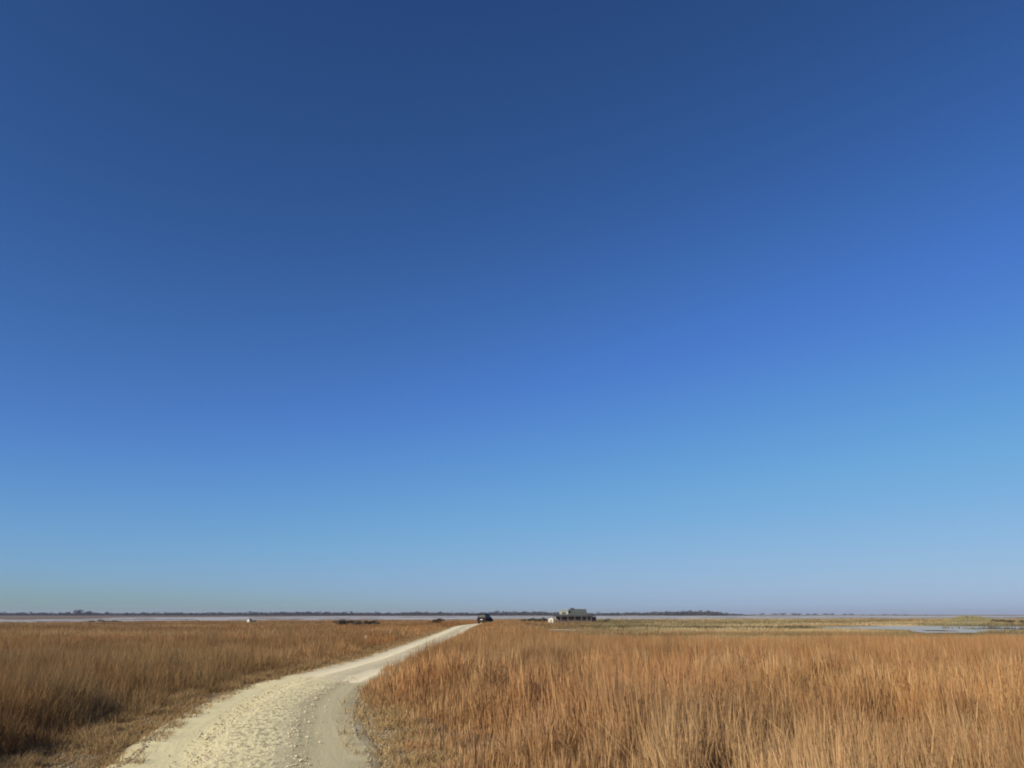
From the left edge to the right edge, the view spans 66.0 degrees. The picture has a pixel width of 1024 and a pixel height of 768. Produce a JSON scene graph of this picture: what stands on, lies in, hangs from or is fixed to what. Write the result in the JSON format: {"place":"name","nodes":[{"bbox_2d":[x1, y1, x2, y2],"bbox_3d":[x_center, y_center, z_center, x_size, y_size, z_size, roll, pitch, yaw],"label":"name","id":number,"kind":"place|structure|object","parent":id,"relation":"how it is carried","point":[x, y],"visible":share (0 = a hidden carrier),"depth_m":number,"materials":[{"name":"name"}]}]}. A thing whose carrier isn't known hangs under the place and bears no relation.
{"place":"outdoors","nodes":[
{"label":"outdoors","id":0,"kind":"place"},
{"bbox_2d":[0,627,488,767],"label":"verge grass","id":1,"kind":"structure","parent":0,"point":[104,740],"depth_m":12.04,"materials":[{"name":"brown plant"}]},
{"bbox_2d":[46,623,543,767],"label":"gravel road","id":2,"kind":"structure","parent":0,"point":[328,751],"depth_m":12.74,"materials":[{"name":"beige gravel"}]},
{"bbox_2d":[477,614,492,623],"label":"parked car","id":3,"kind":"object","parent":2,"relation":"on","point":[484,618],"visible":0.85,"depth_m":154.90,"materials":[{"name":"paint"}]},
{"bbox_2d":[0,615,1023,767],"bbox_3d":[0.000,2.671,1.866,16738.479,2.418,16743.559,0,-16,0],"label":"ground","id":4,"kind":"structure","parent":0,"point":[35,617],"depth_m":202.32,"materials":[{"name":"soil"}]},
{"bbox_2d":[73,610,83,615],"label":"tree","id":5,"kind":"object","parent":4,"relation":"on","point":[80,612],"visible":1,"depth_m":1592.51,"materials":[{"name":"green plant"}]},
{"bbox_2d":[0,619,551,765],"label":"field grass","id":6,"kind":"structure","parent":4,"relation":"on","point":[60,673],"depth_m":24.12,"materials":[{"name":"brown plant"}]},
{"bbox_2d":[332,620,346,625],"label":"shrub","id":7,"kind":"object","parent":4,"relation":"on","point":[338,622],"visible":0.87,"depth_m":164.32,"materials":[{"name":"green plant"}]},
{"bbox_2d":[349,620,365,624],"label":"shrub","id":8,"kind":"object","parent":4,"relation":"on","point":[354,622],"visible":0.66,"depth_m":162.52,"materials":[{"name":"green plant"}]},
{"bbox_2d":[0,610,749,615],"bbox_3d":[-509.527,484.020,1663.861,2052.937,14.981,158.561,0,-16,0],"label":"wood","id":9,"kind":"object","parent":4,"relation":"on","point":[539,613],"visible":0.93,"depth_m":1622.31,"materials":[{"name":"green plant"}]},
{"bbox_2d":[428,618,444,622],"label":"shrub","id":10,"kind":"object","parent":4,"relation":"on","point":[438,620],"visible":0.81,"depth_m":153.13,"materials":[{"name":"green plant"}]},
{"bbox_2d":[0,616,1023,622],"bbox_3d":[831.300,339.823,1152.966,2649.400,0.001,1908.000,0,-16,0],"label":"lake water","id":11,"kind":"structure","parent":0,"point":[496,617],"depth_m":742.08,"materials":[{"name":"liquid"}]},
{"bbox_2d":[0,0,1023,614],"label":"sky","id":12,"kind":"structure","parent":0,"point":[382,306],"materials":[{"name":"blue"}]},
{"bbox_2d":[358,620,1023,767],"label":"tall grass","id":13,"kind":"structure","parent":0,"point":[817,700],"depth_m":10.56,"materials":[{"name":"brown plant"}]},
{"bbox_2d":[454,615,1023,640],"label":"marsh grass","id":14,"kind":"structure","parent":0,"point":[714,623],"depth_m":183.65,"materials":[{"name":"brown plant"}]},
{"bbox_2d":[553,608,596,622],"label":"house","id":15,"kind":"structure","parent":14,"relation":"on","point":[571,615],"depth_m":243.57,"materials":[{"name":"grey wood"}]},
{"bbox_2d":[817,626,1023,632],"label":"pond water","id":16,"kind":"structure","parent":0,"point":[923,628],"depth_m":163.13,"materials":[{"name":"blue liquid"}]}
]}

